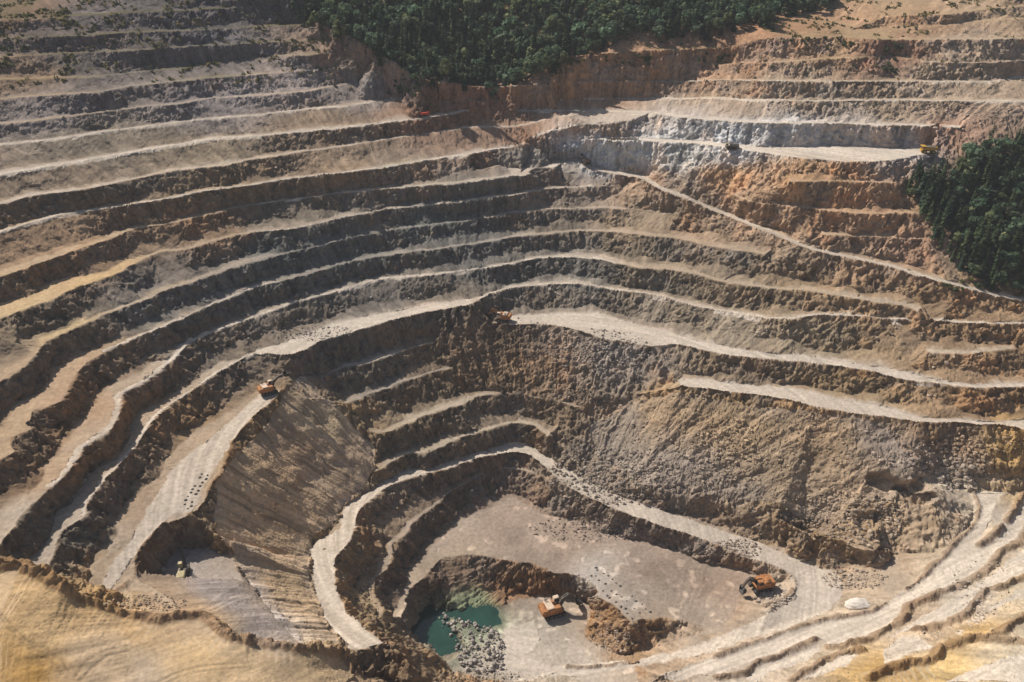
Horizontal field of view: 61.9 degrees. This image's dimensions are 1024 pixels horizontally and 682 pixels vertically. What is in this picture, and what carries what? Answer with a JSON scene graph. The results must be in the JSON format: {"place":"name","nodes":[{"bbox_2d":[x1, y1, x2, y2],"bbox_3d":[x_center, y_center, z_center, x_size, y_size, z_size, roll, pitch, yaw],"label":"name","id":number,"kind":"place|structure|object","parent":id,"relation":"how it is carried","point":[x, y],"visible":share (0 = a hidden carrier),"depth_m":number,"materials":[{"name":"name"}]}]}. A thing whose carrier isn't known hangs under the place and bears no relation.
{"place":"outdoors","nodes":[
{"label":"outdoors","id":0,"kind":"place"},
{"bbox_2d":[411,604,501,656],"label":"pond water","id":1,"kind":"structure","parent":0,"point":[427,628],"depth_m":416.53,"materials":[{"name":"teal liquid"}]},
{"bbox_2d":[0,0,1023,681],"bbox_3d":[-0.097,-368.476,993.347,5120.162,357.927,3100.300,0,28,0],"label":"pit terrain","id":2,"kind":"structure","parent":0,"point":[438,384],"depth_m":494.38,"materials":[{"name":"brown stone"}]},
{"bbox_2d":[176,545,190,577],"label":"drill rig","id":3,"kind":"object","parent":2,"relation":"on","point":[183,571],"visible":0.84,"depth_m":357.72,"materials":[{"name":"metal"}]},
{"bbox_2d":[329,14,345,27],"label":"broadleaf tree","id":4,"kind":"object","parent":2,"relation":"on","point":[333,17],"visible":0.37,"depth_m":657.95,"materials":[{"name":"green plant"}]},
{"bbox_2d":[332,19,346,38],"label":"broadleaf tree","id":5,"kind":"object","parent":2,"relation":"on","point":[338,24],"visible":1,"depth_m":648.56,"materials":[{"name":"green plant"}]},
{"bbox_2d":[353,23,367,39],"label":"broadleaf tree","id":6,"kind":"object","parent":2,"relation":"on","point":[359,30],"visible":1,"depth_m":643.33,"materials":[{"name":"green plant"}]},
{"bbox_2d":[364,32,380,58],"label":"broadleaf tree","id":7,"kind":"object","parent":2,"relation":"on","point":[371,40],"visible":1,"depth_m":639.54,"materials":[{"name":"green plant"}]},
{"bbox_2d":[373,22,386,57],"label":"conifer tree","id":8,"kind":"object","parent":2,"relation":"on","point":[378,49],"visible":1,"depth_m":642.48,"materials":[{"name":"green plant"}]},
{"bbox_2d":[387,21,400,40],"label":"broadleaf tree","id":9,"kind":"object","parent":2,"relation":"on","point":[396,25],"visible":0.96,"depth_m":664.50,"materials":[{"name":"green plant"}]},
{"bbox_2d":[403,63,416,72],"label":"broadleaf tree","id":10,"kind":"object","parent":2,"relation":"on","point":[407,66],"visible":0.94,"depth_m":640.66,"materials":[{"name":"green plant"}]},
{"bbox_2d":[407,56,418,67],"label":"broadleaf tree","id":11,"kind":"object","parent":2,"relation":"on","point":[411,60],"visible":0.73,"depth_m":644.36,"materials":[{"name":"green plant"}]},
{"bbox_2d":[419,67,433,84],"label":"broadleaf tree","id":12,"kind":"object","parent":2,"relation":"on","point":[425,73],"visible":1,"depth_m":631.07,"materials":[{"name":"green plant"}]},
{"bbox_2d":[421,47,431,62],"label":"broadleaf tree","id":13,"kind":"object","parent":2,"relation":"on","point":[427,51],"visible":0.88,"depth_m":649.28,"materials":[{"name":"green plant"}]},
{"bbox_2d":[439,58,453,81],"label":"broadleaf tree","id":14,"kind":"object","parent":2,"relation":"on","point":[445,68],"visible":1,"depth_m":636.63,"materials":[{"name":"green plant"}]},
{"bbox_2d":[447,44,457,82],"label":"conifer tree","id":15,"kind":"object","parent":2,"relation":"on","point":[452,73],"visible":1,"depth_m":639.36,"materials":[{"name":"green plant"}]},
{"bbox_2d":[460,47,470,59],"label":"broadleaf tree","id":16,"kind":"object","parent":2,"relation":"on","point":[464,51],"visible":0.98,"depth_m":668.68,"materials":[{"name":"green plant"}]},
{"bbox_2d":[471,58,484,72],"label":"broadleaf tree","id":17,"kind":"object","parent":2,"relation":"on","point":[476,63],"visible":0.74,"depth_m":663.33,"materials":[{"name":"green plant"}]},
{"bbox_2d":[482,41,490,65],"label":"conifer tree","id":18,"kind":"object","parent":2,"relation":"on","point":[485,55],"visible":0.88,"depth_m":676.32,"materials":[{"name":"green plant"}]},
{"bbox_2d":[487,37,501,62],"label":"broadleaf tree","id":19,"kind":"object","parent":2,"relation":"on","point":[494,43],"visible":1,"depth_m":675.60,"materials":[{"name":"green plant"}]},
{"bbox_2d":[494,49,503,64],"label":"broadleaf tree","id":20,"kind":"object","parent":2,"relation":"on","point":[499,53],"visible":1,"depth_m":674.81,"materials":[{"name":"green plant"}]},
{"bbox_2d":[0,0,1022,90],"bbox_3d":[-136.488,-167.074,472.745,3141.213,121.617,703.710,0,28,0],"label":"scrub","id":21,"kind":"object","parent":2,"relation":"on","point":[67,23],"visible":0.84,"depth_m":636.97,"materials":[{"name":"green plant"}]},
{"bbox_2d":[0,50,1023,681],"bbox_3d":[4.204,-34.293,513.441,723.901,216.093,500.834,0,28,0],"label":"rock rubble","id":22,"kind":"object","parent":2,"relation":"on","point":[924,470],"visible":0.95,"depth_m":450.32,"materials":[{"name":"stone"}]},
{"bbox_2d":[509,67,520,84],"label":"broadleaf tree","id":23,"kind":"object","parent":2,"relation":"on","point":[514,75],"visible":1,"depth_m":646.57,"materials":[{"name":"green plant"}]},
{"bbox_2d":[513,26,524,37],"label":"broadleaf tree","id":24,"kind":"object","parent":2,"relation":"on","point":[518,29],"visible":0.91,"depth_m":674.19,"materials":[{"name":"green plant"}]},
{"bbox_2d":[514,46,526,57],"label":"broadleaf tree","id":25,"kind":"object","parent":2,"relation":"on","point":[517,52],"visible":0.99,"depth_m":670.45,"materials":[{"name":"green plant"}]},
{"bbox_2d":[514,36,527,51],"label":"broadleaf tree","id":26,"kind":"object","parent":2,"relation":"on","point":[520,42],"visible":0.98,"depth_m":670.37,"materials":[{"name":"green plant"}]},
{"bbox_2d":[525,46,534,56],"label":"broadleaf tree","id":27,"kind":"object","parent":2,"relation":"on","point":[530,51],"visible":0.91,"depth_m":662.42,"materials":[{"name":"green plant"}]},
{"bbox_2d":[526,59,539,81],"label":"broadleaf tree","id":28,"kind":"object","parent":2,"relation":"on","point":[532,68],"visible":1,"depth_m":644.92,"materials":[{"name":"green plant"}]},
{"bbox_2d":[533,54,548,79],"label":"broadleaf tree","id":29,"kind":"object","parent":2,"relation":"on","point":[542,61],"visible":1,"depth_m":645.37,"materials":[{"name":"green plant"}]},
{"bbox_2d":[537,33,554,47],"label":"broadleaf tree","id":30,"kind":"object","parent":2,"relation":"on","point":[544,41],"visible":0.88,"depth_m":656.81,"materials":[{"name":"green plant"}]},
{"bbox_2d":[544,53,557,74],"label":"broadleaf tree","id":31,"kind":"object","parent":2,"relation":"on","point":[551,59],"visible":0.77,"depth_m":647.68,"materials":[{"name":"green plant"}]},
{"bbox_2d":[546,15,555,33],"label":"broadleaf tree","id":32,"kind":"object","parent":2,"relation":"on","point":[550,19],"visible":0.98,"depth_m":669.98,"materials":[{"name":"green plant"}]},
{"bbox_2d":[544,44,560,65],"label":"broadleaf tree","id":33,"kind":"object","parent":2,"relation":"on","point":[556,49],"visible":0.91,"depth_m":647.94,"materials":[{"name":"green plant"}]},
{"bbox_2d":[550,18,563,32],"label":"broadleaf tree","id":34,"kind":"object","parent":2,"relation":"on","point":[556,24],"visible":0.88,"depth_m":671.83,"materials":[{"name":"green plant"}]},
{"bbox_2d":[538,592,582,620],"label":"excavator","id":35,"kind":"object","parent":2,"relation":"on","point":[550,609],"visible":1,"depth_m":417.98,"materials":[{"name":"metal"}]},
{"bbox_2d":[558,51,567,69],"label":"broadleaf tree","id":36,"kind":"object","parent":2,"relation":"on","point":[562,55],"visible":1,"depth_m":647.70,"materials":[{"name":"green plant"}]},
{"bbox_2d":[290,0,836,52],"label":"forest","id":37,"kind":"object","parent":2,"relation":"on","point":[703,13],"visible":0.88,"depth_m":680.71,"materials":[{"name":"green plant"}]},
{"bbox_2d":[571,37,583,46],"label":"broadleaf tree","id":38,"kind":"object","parent":2,"relation":"on","point":[575,40],"visible":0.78,"depth_m":672.75,"materials":[{"name":"green plant"}]},
{"bbox_2d":[584,26,598,39],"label":"broadleaf tree","id":39,"kind":"object","parent":2,"relation":"on","point":[589,33],"visible":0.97,"depth_m":669.56,"materials":[{"name":"green plant"}]},
{"bbox_2d":[599,26,616,47],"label":"broadleaf tree","id":40,"kind":"object","parent":2,"relation":"on","point":[608,33],"visible":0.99,"depth_m":664.17,"materials":[{"name":"green plant"}]},
{"bbox_2d":[651,25,664,42],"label":"broadleaf tree","id":41,"kind":"object","parent":2,"relation":"on","point":[658,30],"visible":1,"depth_m":661.05,"materials":[{"name":"green plant"}]},
{"bbox_2d":[739,574,775,594],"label":"excavator","id":42,"kind":"object","parent":2,"relation":"on","point":[761,583],"visible":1,"depth_m":411.69,"materials":[{"name":"metal"}]},
{"bbox_2d":[844,597,869,609],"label":"gravel heap","id":43,"kind":"object","parent":2,"relation":"on","point":[856,603],"visible":0.98,"depth_m":398.21,"materials":[{"name":"white gravel"}]},
{"bbox_2d":[913,159,921,180],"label":"conifer tree","id":44,"kind":"object","parent":2,"relation":"on","point":[916,175],"visible":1,"depth_m":549.63,"materials":[{"name":"green plant"}]},
{"bbox_2d":[915,163,929,194],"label":"conifer tree","id":45,"kind":"object","parent":2,"relation":"on","point":[921,188],"visible":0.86,"depth_m":543.35,"materials":[{"name":"green plant"}]},
{"bbox_2d":[919,182,934,213],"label":"conifer tree","id":46,"kind":"object","parent":2,"relation":"on","point":[929,201],"visible":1,"depth_m":535.61,"materials":[{"name":"green plant"}]},
{"bbox_2d":[924,202,934,220],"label":"conifer tree","id":47,"kind":"object","parent":2,"relation":"on","point":[929,216],"visible":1,"depth_m":534.43,"materials":[{"name":"green plant"}]},
{"bbox_2d":[930,224,940,238],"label":"conifer tree","id":48,"kind":"object","parent":2,"relation":"on","point":[936,233],"visible":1,"depth_m":528.56,"materials":[{"name":"green plant"}]},
{"bbox_2d":[933,169,942,198],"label":"conifer tree","id":49,"kind":"object","parent":2,"relation":"on","point":[939,188],"visible":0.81,"depth_m":543.23,"materials":[{"name":"green plant"}]},
{"bbox_2d":[933,153,944,181],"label":"conifer tree","id":50,"kind":"object","parent":2,"relation":"on","point":[940,166],"visible":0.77,"depth_m":550.44,"materials":[{"name":"green plant"}]},
{"bbox_2d":[937,191,945,212],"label":"conifer tree","id":51,"kind":"object","parent":2,"relation":"on","point":[942,203],"visible":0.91,"depth_m":537.45,"materials":[{"name":"green plant"}]},
{"bbox_2d":[939,205,947,236],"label":"conifer tree","id":52,"kind":"object","parent":2,"relation":"on","point":[942,227],"visible":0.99,"depth_m":527.57,"materials":[{"name":"green plant"}]},
{"bbox_2d":[939,195,952,225],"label":"conifer tree","id":53,"kind":"object","parent":2,"relation":"on","point":[947,216],"visible":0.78,"depth_m":530.44,"materials":[{"name":"green plant"}]},
{"bbox_2d":[944,185,957,215],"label":"conifer tree","id":54,"kind":"object","parent":2,"relation":"on","point":[953,203],"visible":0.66,"depth_m":536.90,"materials":[{"name":"green plant"}]},
{"bbox_2d":[953,231,961,247],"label":"broadleaf tree","id":55,"kind":"object","parent":2,"relation":"on","point":[957,236],"visible":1,"depth_m":522.21,"materials":[{"name":"green plant"}]},
{"bbox_2d":[952,184,966,197],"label":"broadleaf tree","id":56,"kind":"object","parent":2,"relation":"on","point":[962,191],"visible":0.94,"depth_m":545.53,"materials":[{"name":"green plant"}]},
{"bbox_2d":[955,205,965,232],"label":"conifer tree","id":57,"kind":"object","parent":2,"relation":"on","point":[960,229],"visible":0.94,"depth_m":528.66,"materials":[{"name":"green plant"}]},
{"bbox_2d":[956,157,969,167],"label":"broadleaf tree","id":58,"kind":"object","parent":2,"relation":"on","point":[959,161],"visible":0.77,"depth_m":557.71,"materials":[{"name":"green plant"}]},
{"bbox_2d":[956,226,970,258],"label":"conifer tree","id":59,"kind":"object","parent":2,"relation":"on","point":[962,251],"visible":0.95,"depth_m":520.45,"materials":[{"name":"green plant"}]},
{"bbox_2d":[958,164,973,174],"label":"broadleaf tree","id":60,"kind":"object","parent":2,"relation":"on","point":[969,168],"visible":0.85,"depth_m":553.01,"materials":[{"name":"green plant"}]},
{"bbox_2d":[959,169,974,196],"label":"broadleaf tree","id":61,"kind":"object","parent":2,"relation":"on","point":[966,179],"visible":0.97,"depth_m":544.25,"materials":[{"name":"green plant"}]},
{"bbox_2d":[963,249,974,272],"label":"conifer tree","id":62,"kind":"object","parent":2,"relation":"on","point":[970,260],"visible":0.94,"depth_m":516.58,"materials":[{"name":"green plant"}]},
{"bbox_2d":[965,175,974,200],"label":"conifer tree","id":63,"kind":"object","parent":2,"relation":"on","point":[969,195],"visible":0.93,"depth_m":547.39,"materials":[{"name":"green plant"}]},
{"bbox_2d":[961,141,979,155],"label":"broadleaf tree","id":64,"kind":"object","parent":2,"relation":"on","point":[973,145],"visible":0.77,"depth_m":558.24,"materials":[{"name":"green plant"}]},
{"bbox_2d":[966,214,979,230],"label":"broadleaf tree","id":65,"kind":"object","parent":2,"relation":"on","point":[975,220],"visible":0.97,"depth_m":528.91,"materials":[{"name":"green plant"}]},
{"bbox_2d":[968,235,978,255],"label":"conifer tree","id":66,"kind":"object","parent":2,"relation":"on","point":[974,245],"visible":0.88,"depth_m":520.17,"materials":[{"name":"green plant"}]},
{"bbox_2d":[968,263,981,276],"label":"broadleaf tree","id":67,"kind":"object","parent":2,"relation":"on","point":[974,268],"visible":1,"depth_m":513.07,"materials":[{"name":"green plant"}]},
{"bbox_2d":[965,146,987,172],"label":"broadleaf tree","id":68,"kind":"object","parent":2,"relation":"on","point":[976,157],"visible":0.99,"depth_m":552.59,"materials":[{"name":"green plant"}]},
{"bbox_2d":[970,218,983,251],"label":"conifer tree","id":69,"kind":"object","parent":2,"relation":"on","point":[979,232],"visible":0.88,"depth_m":520.00,"materials":[{"name":"green plant"}]},
{"bbox_2d":[969,195,986,209],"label":"broadleaf tree","id":70,"kind":"object","parent":2,"relation":"on","point":[976,202],"visible":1,"depth_m":537.74,"materials":[{"name":"green plant"}]},
{"bbox_2d":[973,139,987,171],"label":"conifer tree","id":71,"kind":"object","parent":2,"relation":"on","point":[981,167],"visible":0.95,"depth_m":556.15,"materials":[{"name":"green plant"}]},
{"bbox_2d":[975,203,989,215],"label":"broadleaf tree","id":72,"kind":"object","parent":2,"relation":"on","point":[983,209],"visible":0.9,"depth_m":537.33,"materials":[{"name":"green plant"}]},
{"bbox_2d":[977,185,989,196],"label":"broadleaf tree","id":73,"kind":"object","parent":2,"relation":"on","point":[982,190],"visible":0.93,"depth_m":545.08,"materials":[{"name":"green plant"}]},
{"bbox_2d":[980,216,991,255],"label":"conifer tree","id":74,"kind":"object","parent":2,"relation":"on","point":[985,234],"visible":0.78,"depth_m":518.22,"materials":[{"name":"green plant"}]},
{"bbox_2d":[978,147,994,184],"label":"conifer tree","id":75,"kind":"object","parent":2,"relation":"on","point":[990,166],"visible":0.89,"depth_m":549.32,"materials":[{"name":"green plant"}]},
{"bbox_2d":[985,181,992,208],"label":"conifer tree","id":76,"kind":"object","parent":2,"relation":"on","point":[987,197],"visible":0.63,"depth_m":540.00,"materials":[{"name":"green plant"}]},
{"bbox_2d":[985,210,994,222],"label":"broadleaf tree","id":77,"kind":"object","parent":2,"relation":"on","point":[991,214],"visible":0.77,"depth_m":531.74,"materials":[{"name":"green plant"}]},
{"bbox_2d":[985,262,996,285],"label":"conifer tree","id":78,"kind":"object","parent":2,"relation":"on","point":[989,278],"visible":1,"depth_m":512.86,"materials":[{"name":"green plant"}]},
{"bbox_2d":[988,271,997,290],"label":"conifer tree","id":79,"kind":"object","parent":2,"relation":"on","point":[992,287],"visible":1,"depth_m":511.17,"materials":[{"name":"green plant"}]},
{"bbox_2d":[987,216,1002,252],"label":"conifer tree","id":80,"kind":"object","parent":2,"relation":"on","point":[994,247],"visible":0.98,"depth_m":522.05,"materials":[{"name":"green plant"}]},
{"bbox_2d":[989,245,1000,273],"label":"conifer tree","id":81,"kind":"object","parent":2,"relation":"on","point":[996,259],"visible":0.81,"depth_m":513.86,"materials":[{"name":"green plant"}]},
{"bbox_2d":[990,203,1001,223],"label":"broadleaf tree","id":82,"kind":"object","parent":2,"relation":"on","point":[997,208],"visible":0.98,"depth_m":528.64,"materials":[{"name":"green plant"}]},
{"bbox_2d":[991,138,1006,154],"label":"broadleaf tree","id":83,"kind":"object","parent":2,"relation":"on","point":[1000,144],"visible":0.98,"depth_m":556.70,"materials":[{"name":"green plant"}]},
{"bbox_2d":[995,270,1007,288],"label":"broadleaf tree","id":84,"kind":"object","parent":2,"relation":"on","point":[1002,275],"visible":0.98,"depth_m":510.53,"materials":[{"name":"green plant"}]},
{"bbox_2d":[995,176,1009,189],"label":"broadleaf tree","id":85,"kind":"object","parent":2,"relation":"on","point":[1001,180],"visible":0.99,"depth_m":546.19,"materials":[{"name":"green plant"}]},
{"bbox_2d":[997,235,1010,250],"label":"broadleaf tree","id":86,"kind":"object","parent":2,"relation":"on","point":[1005,238],"visible":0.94,"depth_m":523.03,"materials":[{"name":"green plant"}]},
{"bbox_2d":[999,170,1011,197],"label":"conifer tree","id":87,"kind":"object","parent":2,"relation":"on","point":[1006,190],"visible":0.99,"depth_m":544.81,"materials":[{"name":"green plant"}]},
{"bbox_2d":[999,250,1011,262],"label":"broadleaf tree","id":88,"kind":"object","parent":2,"relation":"on","point":[1005,255],"visible":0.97,"depth_m":518.70,"materials":[{"name":"green plant"}]},
{"bbox_2d":[1000,224,1017,234],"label":"broadleaf tree","id":89,"kind":"object","parent":2,"relation":"on","point":[1005,227],"visible":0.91,"depth_m":524.88,"materials":[{"name":"green plant"}]},
{"bbox_2d":[1003,137,1016,153],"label":"broadleaf tree","id":90,"kind":"object","parent":2,"relation":"on","point":[1011,142],"visible":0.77,"depth_m":559.55,"materials":[{"name":"green plant"}]},
{"bbox_2d":[1008,231,1018,252],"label":"conifer tree","id":91,"kind":"object","parent":2,"relation":"on","point":[1012,247],"visible":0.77,"depth_m":518.64,"materials":[{"name":"green plant"}]},
{"bbox_2d":[1008,251,1021,272],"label":"broadleaf tree","id":92,"kind":"object","parent":2,"relation":"on","point":[1014,259],"visible":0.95,"depth_m":514.46,"materials":[{"name":"green plant"}]},
{"bbox_2d":[1009,202,1020,210],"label":"broadleaf tree","id":93,"kind":"object","parent":2,"relation":"on","point":[1015,206],"visible":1,"depth_m":537.52,"materials":[{"name":"green plant"}]},
{"bbox_2d":[1009,156,1021,188],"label":"conifer tree","id":94,"kind":"object","parent":2,"relation":"on","point":[1014,175],"visible":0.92,"depth_m":544.27,"materials":[{"name":"green plant"}]},
{"bbox_2d":[1008,217,1023,233],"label":"broadleaf tree","id":95,"kind":"object","parent":2,"relation":"on","point":[1017,224],"visible":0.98,"depth_m":524.77,"materials":[{"name":"green plant"}]},
{"bbox_2d":[1012,187,1023,200],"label":"broadleaf tree","id":96,"kind":"object","parent":2,"relation":"on","point":[1019,191],"visible":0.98,"depth_m":541.18,"materials":[{"name":"green plant"}]},
{"bbox_2d":[1015,225,1023,247],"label":"conifer tree","id":97,"kind":"object","parent":2,"relation":"on","point":[1021,237],"visible":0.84,"depth_m":523.78,"materials":[{"name":"green plant"}]},
{"bbox_2d":[0,75,1023,681],"bbox_3d":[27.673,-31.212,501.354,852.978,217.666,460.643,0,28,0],"label":"haul road","id":98,"kind":"structure","parent":0,"point":[814,595],"depth_m":429.63,"materials":[{"name":"beige gravel"}]},
{"bbox_2d":[256,371,289,396],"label":"excavator","id":99,"kind":"object","parent":98,"relation":"on","point":[268,388],"visible":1,"depth_m":454.29,"materials":[{"name":"metal"}]},
{"bbox_2d":[488,308,511,322],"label":"excavator","id":100,"kind":"object","parent":98,"relation":"on","point":[504,317],"visible":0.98,"depth_m":530.00,"materials":[{"name":"metal"}]},
{"bbox_2d":[580,153,590,164],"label":"excavator","id":101,"kind":"object","parent":98,"relation":"on","point":[584,161],"visible":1,"depth_m":623.33,"materials":[{"name":"metal"}]},
{"bbox_2d":[725,129,738,149],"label":"drill rig","id":102,"kind":"object","parent":98,"relation":"on","point":[733,146],"visible":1,"depth_m":583.08,"materials":[{"name":"metal"}]},
{"bbox_2d":[920,144,937,153],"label":"haul truck","id":103,"kind":"object","parent":98,"relation":"on","point":[931,148],"visible":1,"depth_m":568.46,"materials":[{"name":"metal"}]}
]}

